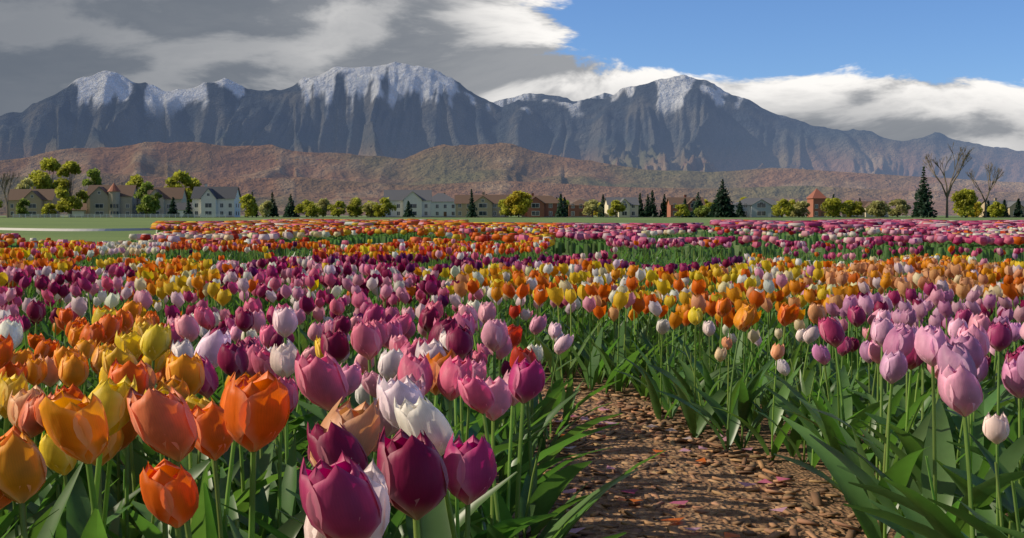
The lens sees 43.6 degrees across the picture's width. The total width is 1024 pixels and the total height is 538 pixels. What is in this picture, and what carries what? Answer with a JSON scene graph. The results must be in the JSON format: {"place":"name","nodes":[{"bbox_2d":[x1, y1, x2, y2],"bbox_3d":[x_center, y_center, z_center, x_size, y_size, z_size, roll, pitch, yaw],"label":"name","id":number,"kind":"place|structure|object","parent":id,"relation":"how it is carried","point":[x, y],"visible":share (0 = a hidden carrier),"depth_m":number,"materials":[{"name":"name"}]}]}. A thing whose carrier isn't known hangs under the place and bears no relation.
{"place":"outdoors","nodes":[
{"label":"outdoors","id":0,"kind":"place"},
{"bbox_2d":[8,186,59,216],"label":"house","id":1,"kind":"structure","parent":0,"point":[38,199],"depth_m":499.53,"materials":[{"name":"beige"}]},
{"bbox_2d":[0,228,154,230],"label":"service road","id":2,"kind":"structure","parent":0,"point":[47,229],"depth_m":69.25,"materials":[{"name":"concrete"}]},
{"bbox_2d":[68,182,138,216],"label":"house","id":3,"kind":"structure","parent":0,"point":[113,200],"depth_m":498.02,"materials":[{"name":"beige"}]},
{"bbox_2d":[137,187,187,216],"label":"house","id":4,"kind":"structure","parent":0,"point":[179,194],"depth_m":509.56,"materials":[{"name":"beige"}]},
{"bbox_2d":[176,184,240,216],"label":"house","id":5,"kind":"structure","parent":0,"point":[215,201],"depth_m":469.36,"materials":[{"name":"white"}]},
{"bbox_2d":[366,190,431,216],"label":"house","id":6,"kind":"structure","parent":0,"point":[420,202],"depth_m":499.58,"materials":[{"name":"white"}]},
{"bbox_2d":[454,192,508,216],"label":"house","id":7,"kind":"structure","parent":0,"point":[486,205],"depth_m":479.62,"materials":[{"name":"beige"}]},
{"bbox_2d":[0,62,1023,214],"bbox_3d":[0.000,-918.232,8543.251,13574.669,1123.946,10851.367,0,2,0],"label":"mountains","id":8,"kind":"structure","parent":0,"point":[365,134],"depth_m":8487.78,"materials":[{"name":"grey stone"}]},
{"bbox_2d":[0,215,1023,256],"bbox_3d":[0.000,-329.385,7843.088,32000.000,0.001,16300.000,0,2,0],"label":"ground","id":9,"kind":"structure","parent":0,"point":[84,223],"depth_m":170.31,"materials":[{"name":"green plant"}]},
{"bbox_2d":[0,171,20,217],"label":"bare tree","id":10,"kind":"object","parent":9,"relation":"on","point":[6,180],"visible":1,"depth_m":429.28,"materials":[{"name":"brown plant"}]},
{"bbox_2d":[9,177,33,191],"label":"tree","id":11,"kind":"object","parent":9,"relation":"on","point":[26,183],"visible":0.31,"depth_m":561.18,"materials":[{"name":"green plant"}]},
{"bbox_2d":[16,198,29,216],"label":"tree","id":12,"kind":"object","parent":9,"relation":"on","point":[21,209],"visible":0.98,"depth_m":473.56,"materials":[{"name":"green plant"}]},
{"bbox_2d":[28,157,68,197],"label":"tree","id":13,"kind":"object","parent":9,"relation":"on","point":[41,179],"visible":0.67,"depth_m":580.69,"materials":[{"name":"green plant"}]},
{"bbox_2d":[41,203,56,216],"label":"tree","id":14,"kind":"object","parent":9,"relation":"on","point":[46,208],"visible":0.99,"depth_m":485.29,"materials":[{"name":"green plant"}]},
{"bbox_2d":[54,161,89,216],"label":"tree","id":15,"kind":"object","parent":9,"relation":"on","point":[69,203],"visible":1,"depth_m":482.88,"materials":[{"name":"green plant"}]},
{"bbox_2d":[82,168,101,202],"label":"tree","id":16,"kind":"object","parent":9,"relation":"on","point":[94,175],"visible":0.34,"depth_m":543.40,"materials":[{"name":"green plant"}]},
{"bbox_2d":[125,174,143,188],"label":"tree","id":17,"kind":"object","parent":9,"relation":"on","point":[136,179],"visible":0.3,"depth_m":540.95,"materials":[{"name":"green plant"}]},
{"bbox_2d":[133,181,162,217],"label":"tree","id":18,"kind":"object","parent":9,"relation":"on","point":[149,204],"visible":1,"depth_m":443.81,"materials":[{"name":"green plant"}]},
{"bbox_2d":[165,197,179,217],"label":"conifer","id":19,"kind":"object","parent":9,"relation":"on","point":[173,211],"visible":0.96,"depth_m":450.49,"materials":[{"name":"green plant"}]},
{"bbox_2d":[164,170,191,201],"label":"tree","id":20,"kind":"object","parent":9,"relation":"on","point":[179,176],"visible":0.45,"depth_m":543.53,"materials":[{"name":"green plant"}]},
{"bbox_2d":[182,200,194,217],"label":"conifer","id":21,"kind":"object","parent":9,"relation":"on","point":[189,213],"visible":0.98,"depth_m":442.32,"materials":[{"name":"green plant"}]},
{"bbox_2d":[183,177,201,202],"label":"tree","id":22,"kind":"object","parent":9,"relation":"on","point":[194,183],"visible":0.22,"depth_m":564.03,"materials":[{"name":"green plant"}]},
{"bbox_2d":[238,194,258,217],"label":"tree","id":23,"kind":"object","parent":9,"relation":"on","point":[246,200],"visible":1,"depth_m":437.95,"materials":[{"name":"green plant"}]},
{"bbox_2d":[259,200,273,217],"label":"tree","id":24,"kind":"object","parent":9,"relation":"on","point":[265,207],"visible":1,"depth_m":428.89,"materials":[{"name":"green plant"}]},
{"bbox_2d":[267,192,278,216],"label":"conifer","id":25,"kind":"object","parent":9,"relation":"on","point":[274,211],"visible":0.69,"depth_m":518.71,"materials":[{"name":"green plant"}]},
{"bbox_2d":[282,194,300,216],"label":"conifer","id":26,"kind":"object","parent":9,"relation":"on","point":[289,209],"visible":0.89,"depth_m":513.27,"materials":[{"name":"green plant"}]},
{"bbox_2d":[294,199,317,216],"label":"tree","id":27,"kind":"object","parent":9,"relation":"on","point":[301,206],"visible":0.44,"depth_m":467.39,"materials":[{"name":"green plant"}]},
{"bbox_2d":[302,203,321,217],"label":"tree","id":28,"kind":"object","parent":9,"relation":"on","point":[310,209],"visible":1,"depth_m":444.41,"materials":[{"name":"green plant"}]},
{"bbox_2d":[315,198,330,216],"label":"tree","id":29,"kind":"object","parent":9,"relation":"on","point":[323,203],"visible":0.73,"depth_m":483.15,"materials":[{"name":"green plant"}]},
{"bbox_2d":[327,201,347,216],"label":"tree","id":30,"kind":"object","parent":9,"relation":"on","point":[334,210],"visible":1,"depth_m":468.39,"materials":[{"name":"green plant"}]},
{"bbox_2d":[346,198,364,216],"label":"tree","id":31,"kind":"object","parent":9,"relation":"on","point":[352,210],"visible":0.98,"depth_m":482.87,"materials":[{"name":"green plant"}]},
{"bbox_2d":[362,201,375,216],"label":"tree","id":32,"kind":"object","parent":9,"relation":"on","point":[367,207],"visible":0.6,"depth_m":468.78,"materials":[{"name":"green plant"}]},
{"bbox_2d":[372,197,396,216],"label":"tree","id":33,"kind":"object","parent":9,"relation":"on","point":[384,207],"visible":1,"depth_m":460.13,"materials":[{"name":"green plant"}]},
{"bbox_2d":[431,193,454,216],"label":"house","id":34,"kind":"structure","parent":9,"relation":"on","point":[442,204],"depth_m":519.58,"materials":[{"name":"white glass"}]},
{"bbox_2d":[151,219,764,233],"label":"tulips","id":35,"kind":"object","parent":9,"relation":"on","point":[300,222],"visible":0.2,"depth_m":61.23,"materials":[{"name":"orange plant"}]},
{"bbox_2d":[465,192,478,217],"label":"conifer","id":36,"kind":"object","parent":9,"relation":"on","point":[471,213],"visible":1,"depth_m":447.23,"materials":[{"name":"green plant"}]},
{"bbox_2d":[1,225,988,258],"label":"tulips","id":37,"kind":"object","parent":9,"relation":"on","point":[457,237],"visible":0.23,"depth_m":32.30,"materials":[{"name":"orange plant"}]},
{"bbox_2d":[0,226,997,254],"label":"tulips","id":38,"kind":"object","parent":9,"relation":"on","point":[390,232],"visible":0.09,"depth_m":32.03,"materials":[{"name":"white plant"}]},
{"bbox_2d":[498,199,513,216],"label":"tree","id":39,"kind":"object","parent":9,"relation":"on","point":[505,210],"visible":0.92,"depth_m":449.57,"materials":[{"name":"green plant"}]},
{"bbox_2d":[3,224,1012,255],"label":"tulips","id":40,"kind":"object","parent":9,"relation":"on","point":[509,239],"visible":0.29,"depth_m":33.40,"materials":[{"name":"orange plant"}]},
{"bbox_2d":[0,224,1023,262],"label":"tulips","id":41,"kind":"object","parent":9,"relation":"on","point":[771,238],"visible":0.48,"depth_m":26.16,"materials":[{"name":"pink plant"}]},
{"bbox_2d":[503,190,532,217],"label":"tree","id":42,"kind":"object","parent":9,"relation":"on","point":[519,202],"visible":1,"depth_m":447.02,"materials":[{"name":"green plant"}]},
{"bbox_2d":[554,194,566,216],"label":"conifer","id":43,"kind":"object","parent":9,"relation":"on","point":[561,211],"visible":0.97,"depth_m":469.94,"materials":[{"name":"green plant"}]},
{"bbox_2d":[150,219,998,230],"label":"tulips","id":44,"kind":"object","parent":9,"relation":"on","point":[406,223],"visible":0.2,"depth_m":63.78,"materials":[{"name":"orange plant"}]},
{"bbox_2d":[154,219,1023,235],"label":"tulips","id":45,"kind":"object","parent":9,"relation":"on","point":[823,224],"visible":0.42,"depth_m":63.52,"materials":[{"name":"pink plant"}]},
{"bbox_2d":[582,199,603,216],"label":"tree","id":46,"kind":"object","parent":9,"relation":"on","point":[590,206],"visible":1,"depth_m":453.59,"materials":[{"name":"green plant"}]},
{"bbox_2d":[606,200,625,216],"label":"tree","id":47,"kind":"object","parent":9,"relation":"on","point":[617,206],"visible":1,"depth_m":460.11,"materials":[{"name":"green plant"}]},
{"bbox_2d":[644,190,658,216],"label":"conifer","id":48,"kind":"object","parent":9,"relation":"on","point":[652,211],"visible":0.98,"depth_m":518.75,"materials":[{"name":"green plant"}]},
{"bbox_2d":[659,194,666,216],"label":"conifer","id":49,"kind":"object","parent":9,"relation":"on","point":[663,210],"visible":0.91,"depth_m":518.84,"materials":[{"name":"green plant"}]},
{"bbox_2d":[674,204,690,217],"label":"tree","id":50,"kind":"object","parent":9,"relation":"on","point":[682,209],"visible":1,"depth_m":439.19,"materials":[{"name":"green plant"}]},
{"bbox_2d":[666,194,704,216],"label":"house","id":51,"kind":"structure","parent":9,"relation":"on","point":[671,202],"depth_m":480.76,"materials":[{"name":"beige paint"}]},
{"bbox_2d":[693,205,710,216],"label":"tree","id":52,"kind":"object","parent":9,"relation":"on","point":[703,211],"visible":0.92,"depth_m":452.41,"materials":[{"name":"green plant"}]},
{"bbox_2d":[704,179,738,217],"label":"conifer","id":53,"kind":"object","parent":9,"relation":"on","point":[721,207],"visible":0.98,"depth_m":442.57,"materials":[{"name":"green plant"}]},
{"bbox_2d":[771,198,795,217],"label":"tree","id":54,"kind":"object","parent":9,"relation":"on","point":[783,209],"visible":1,"depth_m":448.46,"materials":[{"name":"green plant"}]},
{"bbox_2d":[790,200,809,216],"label":"tree","id":55,"kind":"object","parent":9,"relation":"on","point":[801,209],"visible":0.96,"depth_m":453.67,"materials":[{"name":"green plant"}]},
{"bbox_2d":[820,198,851,217],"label":"tree","id":56,"kind":"object","parent":9,"relation":"on","point":[835,206],"visible":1,"depth_m":446.64,"materials":[{"name":"green plant"}]},
{"bbox_2d":[844,200,864,216],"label":"tree","id":57,"kind":"object","parent":9,"relation":"on","point":[850,202],"visible":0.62,"depth_m":453.10,"materials":[{"name":"green plant"}]},
{"bbox_2d":[842,201,888,216],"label":"house","id":58,"kind":"structure","parent":9,"relation":"on","point":[865,204],"depth_m":520.19,"materials":[{"name":"white"}]},
{"bbox_2d":[866,200,892,217],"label":"tree","id":59,"kind":"object","parent":9,"relation":"on","point":[876,208],"visible":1,"depth_m":447.62,"materials":[{"name":"green plant"}]},
{"bbox_2d":[888,198,911,216],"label":"tree","id":60,"kind":"object","parent":9,"relation":"on","point":[901,205],"visible":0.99,"depth_m":453.47,"materials":[{"name":"green plant"}]},
{"bbox_2d":[911,166,937,217],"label":"conifer","id":61,"kind":"object","parent":9,"relation":"on","point":[923,208],"visible":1,"depth_m":398.44,"materials":[{"name":"green plant"}]},
{"bbox_2d":[923,142,973,217],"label":"bare tree","id":62,"kind":"object","parent":9,"relation":"on","point":[947,192],"visible":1,"depth_m":398.10,"materials":[{"name":"brown plant"}]},
{"bbox_2d":[950,188,977,217],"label":"tree","id":63,"kind":"object","parent":9,"relation":"on","point":[965,199],"visible":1,"depth_m":418.10,"materials":[{"name":"green plant"}]},
{"bbox_2d":[968,201,982,216],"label":"tree","id":64,"kind":"object","parent":9,"relation":"on","point":[977,208],"visible":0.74,"depth_m":479.10,"materials":[{"name":"green plant"}]},
{"bbox_2d":[967,162,1003,217],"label":"bare tree","id":65,"kind":"object","parent":9,"relation":"on","point":[993,182],"visible":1,"depth_m":418.55,"materials":[{"name":"brown plant"}]},
{"bbox_2d":[987,201,1005,217],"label":"tree","id":66,"kind":"object","parent":9,"relation":"on","point":[995,209],"visible":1,"depth_m":438.27,"materials":[{"name":"green plant"}]},
{"bbox_2d":[1013,198,1023,216],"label":"conifer","id":67,"kind":"object","parent":9,"relation":"on","point":[1018,212],"visible":0.99,"depth_m":459.09,"materials":[{"name":"green plant"}]},
{"bbox_2d":[0,217,1023,217],"bbox_3d":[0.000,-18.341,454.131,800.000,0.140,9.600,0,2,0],"label":"street","id":68,"kind":"structure","parent":0,"point":[511,217],"depth_m":451.34,"materials":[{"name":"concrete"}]},
{"bbox_2d":[0,0,1023,150],"label":"sky","id":69,"kind":"structure","parent":0,"point":[900,70],"materials":[{"name":"blue"}]},
{"bbox_2d":[522,193,564,216],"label":"house","id":70,"kind":"structure","parent":0,"point":[544,206],"depth_m":479.17,"materials":[{"name":"brown brick"}]},
{"bbox_2d":[116,257,1007,537],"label":"bed soil","id":71,"kind":"structure","parent":0,"point":[784,467],"depth_m":4.66,"materials":[{"name":"brown soil"}]},
{"bbox_2d":[39,389,108,537],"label":"tulips","id":72,"kind":"object","parent":71,"relation":"on","point":[76,428],"visible":1,"depth_m":1.64,"materials":[{"name":"orange plant"}]},
{"bbox_2d":[0,337,198,537],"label":"tulips","id":73,"kind":"object","parent":71,"relation":"on","point":[169,492],"visible":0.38,"depth_m":1.51,"materials":[{"name":"orange plant"}]},
{"bbox_2d":[4,357,239,537],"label":"tulips","id":74,"kind":"object","parent":71,"relation":"on","point":[55,523],"visible":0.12,"depth_m":2.30,"materials":[{"name":"green plant"}]},
{"bbox_2d":[33,338,271,537],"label":"tulips","id":75,"kind":"object","parent":71,"relation":"on","point":[45,349],"visible":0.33,"depth_m":2.31,"materials":[{"name":"green plant"}]},
{"bbox_2d":[3,306,305,537],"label":"tulips","id":76,"kind":"object","parent":71,"relation":"on","point":[252,417],"visible":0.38,"depth_m":2.10,"materials":[{"name":"orange plant"}]},
{"bbox_2d":[0,324,323,537],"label":"tulips","id":77,"kind":"object","parent":71,"relation":"on","point":[164,425],"visible":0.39,"depth_m":2.07,"materials":[{"name":"orange plant"}]},
{"bbox_2d":[1,299,801,537],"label":"tulips","id":78,"kind":"object","parent":71,"relation":"on","point":[130,311],"visible":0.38,"depth_m":3.55,"materials":[{"name":"green plant"}]},
{"bbox_2d":[23,240,879,384],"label":"tulips","id":79,"kind":"object","parent":71,"relation":"on","point":[599,312],"visible":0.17,"depth_m":6.50,"materials":[{"name":"orange plant"}]},
{"bbox_2d":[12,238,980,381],"bbox_3d":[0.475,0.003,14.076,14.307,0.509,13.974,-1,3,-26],"label":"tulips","id":80,"kind":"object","parent":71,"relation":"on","point":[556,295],"visible":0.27,"depth_m":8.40,"materials":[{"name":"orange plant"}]},
{"bbox_2d":[32,242,967,341],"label":"tulips","id":81,"kind":"object","parent":71,"relation":"on","point":[423,252],"visible":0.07,"depth_m":8.74,"materials":[{"name":"orange plant"}]},
{"bbox_2d":[151,346,867,534],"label":"tulips","id":82,"kind":"object","parent":71,"relation":"on","point":[743,405],"visible":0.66,"depth_m":4.64,"materials":[{"name":"green plant"}]},
{"bbox_2d":[0,297,1023,537],"bbox_3d":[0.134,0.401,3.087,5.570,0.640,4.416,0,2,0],"label":"tulips","id":83,"kind":"object","parent":71,"relation":"on","point":[407,475],"visible":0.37,"depth_m":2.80,"materials":[{"name":"green plant"}]},
{"bbox_2d":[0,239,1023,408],"bbox_3d":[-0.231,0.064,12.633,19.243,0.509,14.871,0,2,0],"label":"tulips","id":84,"kind":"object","parent":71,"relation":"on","point":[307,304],"visible":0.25,"depth_m":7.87,"materials":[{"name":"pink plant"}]},
{"bbox_2d":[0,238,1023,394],"bbox_3d":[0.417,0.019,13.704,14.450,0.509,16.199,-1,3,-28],"label":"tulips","id":85,"kind":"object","parent":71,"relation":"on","point":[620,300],"visible":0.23,"depth_m":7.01,"materials":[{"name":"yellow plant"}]},
{"bbox_2d":[0,239,1023,378],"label":"tulips","id":86,"kind":"object","parent":71,"relation":"on","point":[734,295],"visible":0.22,"depth_m":8.24,"materials":[{"name":"orange plant"}]},
{"bbox_2d":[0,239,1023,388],"bbox_3d":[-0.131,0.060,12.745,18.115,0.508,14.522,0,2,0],"label":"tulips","id":87,"kind":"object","parent":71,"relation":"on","point":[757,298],"visible":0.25,"depth_m":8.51,"materials":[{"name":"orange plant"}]},
{"bbox_2d":[0,238,1023,405],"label":"tulips","id":88,"kind":"object","parent":71,"relation":"on","point":[770,285],"visible":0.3,"depth_m":7.56,"materials":[{"name":"plant"}]},
{"bbox_2d":[235,354,806,529],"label":"tulips","id":89,"kind":"object","parent":71,"relation":"on","point":[754,392],"visible":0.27,"depth_m":4.71,"materials":[{"name":"green plant"}]},
{"bbox_2d":[26,250,1023,400],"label":"tulips","id":90,"kind":"object","parent":71,"relation":"on","point":[706,347],"visible":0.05,"depth_m":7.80,"materials":[{"name":"green plant"}]},
{"bbox_2d":[38,344,1011,537],"bbox_3d":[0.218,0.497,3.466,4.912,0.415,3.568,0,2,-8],"label":"tulips","id":91,"kind":"object","parent":71,"relation":"on","point":[529,488],"visible":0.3,"depth_m":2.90,"materials":[{"name":"green plant"}]},
{"bbox_2d":[60,250,1005,401],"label":"tulips","id":92,"kind":"object","parent":71,"relation":"on","point":[564,355],"visible":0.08,"depth_m":6.40,"materials":[{"name":"green plant"}]},
{"bbox_2d":[497,324,572,480],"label":"tulips","id":93,"kind":"object","parent":71,"relation":"on","point":[514,333],"visible":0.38,"depth_m":4.02,"materials":[{"name":"green plant"}]},
{"bbox_2d":[377,351,1023,537],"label":"tulips","id":94,"kind":"object","parent":71,"relation":"on","point":[922,529],"visible":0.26,"depth_m":2.45,"materials":[{"name":"green plant"}]},
{"bbox_2d":[568,199,591,216],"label":"house","id":95,"kind":"structure","parent":0,"point":[576,208],"depth_m":499.54,"materials":[{"name":"brown brick"}]},
{"bbox_2d":[603,197,639,216],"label":"house","id":96,"kind":"structure","parent":0,"point":[631,204],"depth_m":499.80,"materials":[{"name":"white paint"}]},
{"bbox_2d":[512,380,866,537],"bbox_3d":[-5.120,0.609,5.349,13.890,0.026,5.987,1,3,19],"label":"mulch path","id":97,"kind":"structure","parent":0,"point":[693,494],"depth_m":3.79,"materials":[{"name":"brown wood"}]},
{"bbox_2d":[554,405,788,537],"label":"fallen petals","id":98,"kind":"object","parent":97,"relation":"on","point":[676,520],"visible":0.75,"depth_m":3.87,"materials":[{"name":"pink plant"}]},
{"bbox_2d":[733,198,782,216],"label":"house","id":99,"kind":"structure","parent":0,"point":[756,207],"depth_m":468.54,"materials":[{"name":"grey"}]},
{"bbox_2d":[806,188,826,216],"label":"tower","id":100,"kind":"structure","parent":0,"point":[816,198],"depth_m":519.53,"materials":[{"name":"orange brick"}]},
{"bbox_2d":[979,198,1023,216],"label":"house","id":101,"kind":"structure","parent":0,"point":[1011,206],"depth_m":500.03,"materials":[{"name":"grey"}]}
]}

